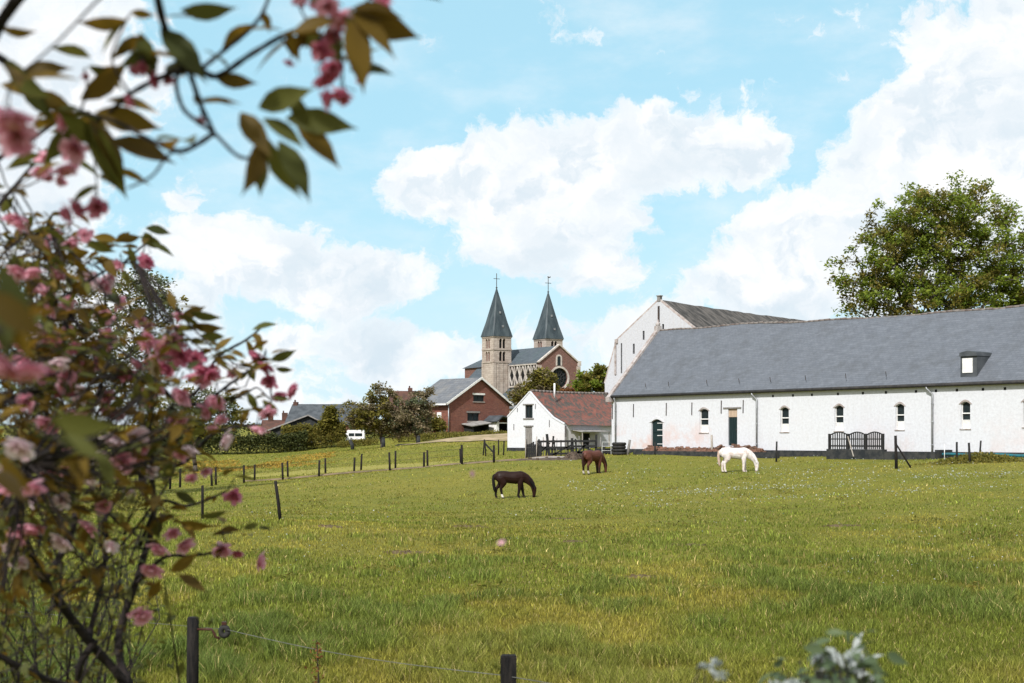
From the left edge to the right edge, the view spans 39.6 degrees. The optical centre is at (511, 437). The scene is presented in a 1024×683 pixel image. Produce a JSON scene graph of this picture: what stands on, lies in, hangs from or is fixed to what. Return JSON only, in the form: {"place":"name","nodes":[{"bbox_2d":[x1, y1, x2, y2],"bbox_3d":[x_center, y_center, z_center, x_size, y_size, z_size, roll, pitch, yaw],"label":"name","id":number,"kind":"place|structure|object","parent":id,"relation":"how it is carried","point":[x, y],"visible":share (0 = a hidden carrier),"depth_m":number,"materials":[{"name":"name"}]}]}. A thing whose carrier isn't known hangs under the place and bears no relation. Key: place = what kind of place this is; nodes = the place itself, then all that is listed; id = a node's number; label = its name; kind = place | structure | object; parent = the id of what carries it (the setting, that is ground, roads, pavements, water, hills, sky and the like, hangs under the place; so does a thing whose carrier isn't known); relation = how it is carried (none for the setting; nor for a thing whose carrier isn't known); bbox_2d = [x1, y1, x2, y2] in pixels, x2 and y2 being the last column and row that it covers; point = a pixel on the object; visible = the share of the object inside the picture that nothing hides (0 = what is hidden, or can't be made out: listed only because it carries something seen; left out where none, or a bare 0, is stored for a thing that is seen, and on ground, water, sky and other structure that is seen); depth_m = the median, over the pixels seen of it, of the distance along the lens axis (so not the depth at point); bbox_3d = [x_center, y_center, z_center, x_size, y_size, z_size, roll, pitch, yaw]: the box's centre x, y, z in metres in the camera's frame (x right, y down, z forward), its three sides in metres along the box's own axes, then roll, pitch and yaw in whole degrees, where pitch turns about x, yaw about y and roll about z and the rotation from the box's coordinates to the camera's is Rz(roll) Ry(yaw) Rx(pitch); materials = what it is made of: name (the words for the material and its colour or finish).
{"place":"outdoors","nodes":[
{"label":"outdoors","id":0,"kind":"place"},
{"bbox_2d":[248,460,472,476],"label":"mown strip","id":1,"kind":"object","parent":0,"point":[357,468],"visible":0.77,"depth_m":115.30,"materials":[{"name":"green plant"}]},
{"bbox_2d":[245,456,548,481],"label":"path","id":2,"kind":"structure","parent":0,"point":[391,469],"depth_m":105.57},
{"bbox_2d":[395,433,506,445],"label":"track","id":3,"kind":"structure","parent":0,"point":[500,437],"depth_m":138.74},
{"bbox_2d":[0,425,1023,682],"bbox_3d":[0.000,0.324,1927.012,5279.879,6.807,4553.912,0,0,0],"label":"ground","id":4,"kind":"structure","parent":0,"point":[626,465],"depth_m":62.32,"materials":[{"name":"green plant"}]},
{"bbox_2d":[20,502,94,513],"bbox_3d":[-19.692,2.706,60.033,4.849,1.281,4.067,0,0,0],"label":"brush","id":5,"kind":"object","parent":4,"relation":"on","point":[29,509],"visible":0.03,"depth_m":59.75,"materials":[{"name":"green plant"}]},
{"bbox_2d":[0,432,117,453],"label":"hedge","id":6,"kind":"object","parent":4,"relation":"on","point":[106,446],"visible":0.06,"depth_m":158.01,"materials":[{"name":"green plant"}]},
{"bbox_2d":[10,268,188,481],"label":"tree","id":7,"kind":"object","parent":4,"relation":"on","point":[161,295],"visible":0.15,"depth_m":83.75,"materials":[{"name":"green plant"}]},
{"bbox_2d":[0,515,212,682],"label":"shrub","id":8,"kind":"object","parent":4,"relation":"on","point":[91,674],"visible":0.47,"depth_m":5.36,"materials":[{"name":"green plant"}]},
{"bbox_2d":[87,483,169,510],"bbox_3d":[-17.288,2.665,64.004,5.068,1.444,4.230,0,0,0],"label":"brush","id":9,"kind":"object","parent":4,"relation":"on","point":[127,507],"visible":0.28,"depth_m":63.76,"materials":[{"name":"green plant"}]},
{"bbox_2d":[123,381,254,470],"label":"tree","id":10,"kind":"object","parent":4,"relation":"on","point":[235,418],"visible":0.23,"depth_m":129.51,"materials":[{"name":"green plant"}]},
{"bbox_2d":[201,485,203,518],"bbox_3d":[-10.447,2.299,48.000,0.092,1.400,0.092,0,0,-15],"label":"fence post","id":11,"kind":"object","parent":4,"relation":"on","point":[202,498],"visible":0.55,"depth_m":47.96,"materials":[{"name":"brown wood"}]},
{"bbox_2d":[116,430,309,454],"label":"hedge","id":12,"kind":"object","parent":4,"relation":"on","point":[294,440],"visible":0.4,"depth_m":165.46,"materials":[{"name":"green plant"}]},
{"bbox_2d":[0,0,441,682],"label":"cherry tree","id":13,"kind":"object","parent":4,"relation":"on","point":[70,462],"visible":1,"depth_m":3.07,"materials":[{"name":"green plant"}]},
{"bbox_2d":[175,451,334,472],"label":"sorrel","id":14,"kind":"object","parent":4,"relation":"on","point":[270,462],"visible":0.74,"depth_m":139.45,"materials":[{"name":"plant"}]},
{"bbox_2d":[261,411,287,433],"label":"house","id":15,"kind":"structure","parent":4,"relation":"on","point":[269,423],"depth_m":207.35,"materials":[{"name":"brick"}]},
{"bbox_2d":[274,481,281,520],"bbox_3d":[-7.067,2.009,43.000,0.272,1.432,0.109,0,0,0],"label":"fence post","id":16,"kind":"object","parent":4,"relation":"on","point":[278,501],"visible":0.79,"depth_m":42.96,"materials":[{"name":"brown wood"}]},
{"bbox_2d":[99,449,460,487],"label":"fence","id":17,"kind":"object","parent":4,"relation":"on","point":[360,462],"visible":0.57,"depth_m":108.92,"materials":[{"name":"brown wood"}]},
{"bbox_2d":[265,415,320,442],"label":"shed","id":18,"kind":"structure","parent":4,"relation":"on","point":[308,419],"depth_m":171.93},
{"bbox_2d":[92,445,494,488],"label":"fence","id":19,"kind":"object","parent":4,"relation":"on","point":[282,471],"visible":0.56,"depth_m":104.72,"materials":[{"name":"brown wood"}]},
{"bbox_2d":[52,614,547,682],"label":"fence","id":20,"kind":"object","parent":4,"relation":"on","point":[507,668],"visible":0.98,"depth_m":13.94,"materials":[{"name":"brown wood"}]},
{"bbox_2d":[304,640,323,682],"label":"dock stalk","id":21,"kind":"object","parent":4,"relation":"on","point":[317,657],"visible":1,"depth_m":12.60,"materials":[{"name":"brown plant"}]},
{"bbox_2d":[280,420,348,449],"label":"hedge","id":22,"kind":"object","parent":4,"relation":"on","point":[322,435],"visible":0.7,"depth_m":167.75,"materials":[{"name":"green plant"}]},
{"bbox_2d":[285,400,366,434],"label":"house","id":23,"kind":"structure","parent":4,"relation":"on","point":[297,410],"depth_m":198.13,"materials":[{"name":"brick"}]},
{"bbox_2d":[317,404,342,447],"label":"tree","id":24,"kind":"object","parent":4,"relation":"on","point":[329,417],"visible":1,"depth_m":167.48,"materials":[{"name":"green plant"}]},
{"bbox_2d":[317,524,342,527],"bbox_3d":[-5.313,2.565,40.998,1.084,0.154,0.674,0,0,0],"label":"soil patch","id":25,"kind":"object","parent":4,"relation":"on","point":[329,526],"visible":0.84,"depth_m":40.85,"materials":[{"name":"brown soil"}]},
{"bbox_2d":[349,440,353,448],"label":"tree guard","id":26,"kind":"object","parent":4,"relation":"on","point":[351,443],"visible":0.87,"depth_m":151.84,"materials":[{"name":"black metal"}]},
{"bbox_2d":[346,430,364,440],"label":"caravan","id":27,"kind":"object","parent":4,"relation":"on","point":[354,434],"visible":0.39,"depth_m":172.00,"materials":[{"name":"white paint"}]},
{"bbox_2d":[335,438,379,448],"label":"hedge","id":28,"kind":"object","parent":4,"relation":"on","point":[366,441],"visible":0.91,"depth_m":165.40,"materials":[{"name":"green plant"}]},
{"bbox_2d":[337,381,403,447],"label":"orchard tree","id":29,"kind":"object","parent":4,"relation":"on","point":[370,411],"visible":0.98,"depth_m":149.40,"materials":[{"name":"green plant"}]},
{"bbox_2d":[382,437,384,447],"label":"tree guard","id":30,"kind":"object","parent":4,"relation":"on","point":[383,441],"visible":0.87,"depth_m":148.34,"materials":[{"name":"black metal"}]},
{"bbox_2d":[349,414,434,439],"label":"hedge","id":31,"kind":"object","parent":4,"relation":"on","point":[370,433],"visible":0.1,"depth_m":176.47,"materials":[{"name":"green plant"}]},
{"bbox_2d":[388,386,419,411],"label":"house","id":32,"kind":"structure","parent":4,"relation":"on","point":[404,394],"depth_m":208.50,"materials":[{"name":"brick"}]},
{"bbox_2d":[384,550,427,553],"bbox_3d":[-2.544,2.740,33.952,1.158,0.142,0.766,0,0,19],"label":"soil patch","id":33,"kind":"object","parent":4,"relation":"on","point":[397,552],"visible":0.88,"depth_m":33.88,"materials":[{"name":"brown soil"}]},
{"bbox_2d":[379,386,437,442],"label":"orchard tree","id":34,"kind":"object","parent":4,"relation":"on","point":[403,418],"visible":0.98,"depth_m":149.44,"materials":[{"name":"green plant"}]},
{"bbox_2d":[428,414,449,432],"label":"bush","id":35,"kind":"object","parent":4,"relation":"on","point":[439,423],"visible":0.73,"depth_m":177.65,"materials":[{"name":"green plant"}]},
{"bbox_2d":[391,429,506,442],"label":"hedge","id":36,"kind":"object","parent":4,"relation":"on","point":[427,435],"visible":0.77,"depth_m":165.66,"materials":[{"name":"green plant"}]},
{"bbox_2d":[413,377,513,432],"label":"house","id":37,"kind":"structure","parent":4,"relation":"on","point":[481,404],"depth_m":183.43,"materials":[{"name":"brick"}]},
{"bbox_2d":[467,411,479,421],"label":"window","id":38,"kind":"structure","parent":37,"relation":"in","point":[472,416],"depth_m":183.26,"materials":[{"name":"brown wood"}]},
{"bbox_2d":[472,393,484,402],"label":"window","id":39,"kind":"structure","parent":37,"relation":"in","point":[479,397],"depth_m":184.07,"materials":[{"name":"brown wood"}]},
{"bbox_2d":[453,524,488,527],"bbox_3d":[-1.355,2.875,46.041,1.480,0.161,0.819,0,0,0],"label":"soil patch","id":40,"kind":"object","parent":4,"relation":"on","point":[465,525],"visible":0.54,"depth_m":45.80,"materials":[{"name":"brown soil"}]},
{"bbox_2d":[483,439,504,455],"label":"fence","id":41,"kind":"object","parent":4,"relation":"on","point":[484,444],"visible":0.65,"depth_m":117.45,"materials":[{"name":"brown wood"}]},
{"bbox_2d":[492,471,535,497],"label":"horse","id":42,"kind":"object","parent":4,"relation":"on","point":[504,478],"visible":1,"depth_m":69.84},
{"bbox_2d":[462,273,580,412],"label":"church","id":43,"kind":"structure","parent":4,"relation":"on","point":[502,367],"depth_m":290.33,"materials":[{"name":"stone"}]},
{"bbox_2d":[556,355,561,365],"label":"window","id":44,"kind":"structure","parent":43,"relation":"in","point":[558,358],"depth_m":284.98,"materials":[{"name":"stone"}]},
{"bbox_2d":[551,366,568,387],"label":"rose window","id":45,"kind":"structure","parent":43,"relation":"in","point":[561,374],"depth_m":285.78,"materials":[{"name":"stone"}]},
{"bbox_2d":[505,366,560,404],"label":"tree","id":46,"kind":"object","parent":4,"relation":"on","point":[545,379],"visible":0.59,"depth_m":149.29,"materials":[{"name":"green plant"}]},
{"bbox_2d":[526,439,542,457],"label":"board gate","id":47,"kind":"structure","parent":4,"relation":"on","point":[531,450],"depth_m":107.37,"materials":[{"name":"grey wood"}]},
{"bbox_2d":[515,457,575,460],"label":"soil patch","id":48,"kind":"object","parent":4,"relation":"on","point":[550,458],"visible":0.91,"depth_m":96.79,"materials":[{"name":"brown soil"}]},
{"bbox_2d":[563,452,581,459],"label":"dark heap","id":49,"kind":"object","parent":48,"relation":"on","point":[575,455],"visible":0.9,"depth_m":97.58,"materials":[{"name":"soil"}]},
{"bbox_2d":[532,456,563,457],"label":"concrete slab","id":50,"kind":"structure","parent":4,"relation":"on","point":[550,456],"depth_m":99.09,"materials":[{"name":"grey concrete"}]},
{"bbox_2d":[507,383,611,450],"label":"house","id":51,"kind":"structure","parent":4,"relation":"on","point":[557,415],"depth_m":121.23,"materials":[{"name":"white paint"}]},
{"bbox_2d":[523,404,533,418],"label":"window","id":52,"kind":"structure","parent":51,"relation":"in","point":[529,407],"depth_m":120.92,"materials":[{"name":"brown wood"}]},
{"bbox_2d":[581,433,588,447],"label":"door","id":53,"kind":"structure","parent":51,"relation":"in","point":[585,436],"depth_m":119.95,"materials":[{"name":"black wood"}]},
{"bbox_2d":[557,385,577,391],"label":"bush","id":54,"kind":"object","parent":4,"relation":"on","point":[568,389],"visible":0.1,"depth_m":159.73,"materials":[{"name":"brown plant"}]},
{"bbox_2d":[537,434,611,455],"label":"yard fence","id":55,"kind":"object","parent":4,"relation":"on","point":[571,446],"visible":0.65,"depth_m":107.83,"materials":[{"name":"brown wood"}]},
{"bbox_2d":[566,363,607,391],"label":"tree","id":56,"kind":"object","parent":4,"relation":"on","point":[591,380],"visible":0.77,"depth_m":164.13,"materials":[{"name":"green plant"}]},
{"bbox_2d":[581,450,606,474],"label":"horse","id":57,"kind":"object","parent":4,"relation":"on","point":[588,457],"visible":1,"depth_m":84.70},
{"bbox_2d":[612,452,626,454],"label":"tyre","id":58,"kind":"object","parent":4,"relation":"on","point":[619,453],"visible":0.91,"depth_m":105.55,"materials":[{"name":"rubber"}]},
{"bbox_2d":[612,449,626,451],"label":"tyre","id":59,"kind":"object","parent":58,"relation":"on","point":[619,450],"visible":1,"depth_m":105.55,"materials":[{"name":"rubber"}]},
{"bbox_2d":[612,446,625,448],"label":"tyre","id":60,"kind":"object","parent":59,"relation":"on","point":[618,447],"visible":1,"depth_m":105.56,"materials":[{"name":"rubber"}]},
{"bbox_2d":[612,442,625,445],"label":"tyre","id":61,"kind":"object","parent":60,"relation":"on","point":[618,443],"visible":1,"depth_m":105.57,"materials":[{"name":"rubber"}]},
{"bbox_2d":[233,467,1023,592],"bbox_3d":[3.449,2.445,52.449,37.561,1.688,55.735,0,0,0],"label":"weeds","id":62,"kind":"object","parent":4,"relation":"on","point":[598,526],"visible":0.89,"depth_m":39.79,"materials":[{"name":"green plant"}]},
{"bbox_2d":[626,440,630,454],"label":"fence post","id":63,"kind":"object","parent":4,"relation":"on","point":[628,447],"visible":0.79,"depth_m":105.92,"materials":[{"name":"grey wood"}]},
{"bbox_2d":[625,574,655,578],"bbox_3d":[2.655,2.837,29.008,0.735,0.126,0.484,0,0,0],"label":"soil patch","id":64,"kind":"object","parent":4,"relation":"on","point":[634,575],"visible":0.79,"depth_m":28.94,"materials":[{"name":"brown soil"}]},
{"bbox_2d":[263,455,1023,595],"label":"daisies","id":65,"kind":"object","parent":4,"relation":"on","point":[783,491],"visible":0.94,"depth_m":65.67,"materials":[{"name":"white plant"}]},
{"bbox_2d":[642,444,765,451],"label":"rubble","id":66,"kind":"object","parent":4,"relation":"on","point":[705,449],"visible":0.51,"depth_m":101.21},
{"bbox_2d":[604,295,804,393],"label":"barn","id":67,"kind":"structure","parent":4,"relation":"on","point":[631,340],"depth_m":126.96,"materials":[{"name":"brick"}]},
{"bbox_2d":[633,451,779,457],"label":"wall","id":68,"kind":"structure","parent":4,"relation":"on","point":[714,454],"depth_m":100.56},
{"bbox_2d":[694,657,728,682],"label":"shrub","id":69,"kind":"object","parent":4,"relation":"on","point":[715,661],"visible":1,"depth_m":2.65,"materials":[{"name":"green plant"}]},
{"bbox_2d":[717,447,758,472],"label":"horse","id":70,"kind":"object","parent":4,"relation":"on","point":[726,454],"visible":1,"depth_m":84.81},
{"bbox_2d":[775,441,777,461],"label":"fence post","id":71,"kind":"object","parent":4,"relation":"on","point":[776,451],"visible":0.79,"depth_m":90.95,"materials":[{"name":"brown wood"}]},
{"bbox_2d":[605,304,1023,456],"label":"barn","id":72,"kind":"structure","parent":4,"relation":"on","point":[931,381],"depth_m":94.00,"materials":[{"name":"white brick"}]},
{"bbox_2d":[650,417,663,446],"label":"door","id":73,"kind":"structure","parent":72,"relation":"in","point":[657,424],"depth_m":106.19,"materials":[{"name":"teal wood"}]},
{"bbox_2d":[699,407,708,432],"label":"window","id":74,"kind":"structure","parent":72,"relation":"in","point":[704,413],"depth_m":102.25,"materials":[{"name":"white wood"}]},
{"bbox_2d":[723,407,740,444],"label":"door","id":75,"kind":"structure","parent":72,"relation":"in","point":[732,410],"depth_m":99.86,"materials":[{"name":"teal wood"}]},
{"bbox_2d":[779,405,789,432],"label":"window","id":76,"kind":"structure","parent":72,"relation":"in","point":[784,412],"depth_m":95.96,"materials":[{"name":"white wood"}]},
{"bbox_2d":[833,403,844,431],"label":"window","id":77,"kind":"structure","parent":72,"relation":"in","point":[839,410],"depth_m":92.15,"materials":[{"name":"white wood"}]},
{"bbox_2d":[894,402,904,430],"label":"window","id":78,"kind":"structure","parent":72,"relation":"in","point":[900,409],"depth_m":88.21,"materials":[{"name":"white wood"}]},
{"bbox_2d":[959,399,971,429],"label":"window","id":79,"kind":"structure","parent":72,"relation":"in","point":[966,406],"depth_m":84.33,"materials":[{"name":"white wood"}]},
{"bbox_2d":[758,629,908,682],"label":"shrub","id":80,"kind":"object","parent":4,"relation":"on","point":[826,659],"visible":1,"depth_m":2.67,"materials":[{"name":"green plant"}]},
{"bbox_2d":[821,523,859,526],"bbox_3d":[10.203,2.726,43.971,1.362,0.156,0.793,0,0,0],"label":"soil patch","id":81,"kind":"object","parent":4,"relation":"on","point":[837,525],"visible":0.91,"depth_m":43.86,"materials":[{"name":"brown soil"}]},
{"bbox_2d":[826,449,951,459],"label":"wall","id":82,"kind":"structure","parent":4,"relation":"on","point":[879,454],"depth_m":87.18,"materials":[{"name":"grey stone"}]},
{"bbox_2d":[828,431,884,448],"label":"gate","id":83,"kind":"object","parent":82,"relation":"on","point":[865,439],"visible":1,"depth_m":88.66,"materials":[{"name":"black metal"}]},
{"bbox_2d":[894,436,911,468],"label":"braced post","id":84,"kind":"object","parent":4,"relation":"on","point":[896,446],"visible":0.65,"depth_m":73.95,"materials":[{"name":"brown wood"}]},
{"bbox_2d":[819,170,1023,317],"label":"tree","id":85,"kind":"object","parent":4,"relation":"on","point":[929,294],"visible":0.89,"depth_m":120.49,"materials":[{"name":"green plant"}]},
{"bbox_2d":[956,442,957,460],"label":"fence post","id":86,"kind":"object","parent":4,"relation":"on","point":[957,450],"visible":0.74,"depth_m":75.95,"materials":[{"name":"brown wood"}]},
{"bbox_2d":[900,450,1023,466],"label":"weeds","id":87,"kind":"object","parent":4,"relation":"on","point":[983,457],"visible":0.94,"depth_m":75.41,"materials":[{"name":"green plant"}]},
{"bbox_2d":[968,443,970,461],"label":"fence post","id":88,"kind":"object","parent":4,"relation":"on","point":[969,454],"visible":0.79,"depth_m":74.95,"materials":[{"name":"brown wood"}]},
{"bbox_2d":[942,453,1023,457],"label":"pipe","id":89,"kind":"object","parent":4,"relation":"on","point":[1010,455],"visible":0.43,"depth_m":81.22,"materials":[{"name":"teal plastic"}]},
{"bbox_2d":[0,0,1023,424],"label":"sky","id":90,"kind":"structure","parent":0,"point":[625,154],"materials":[{"name":"blue"}]}
]}

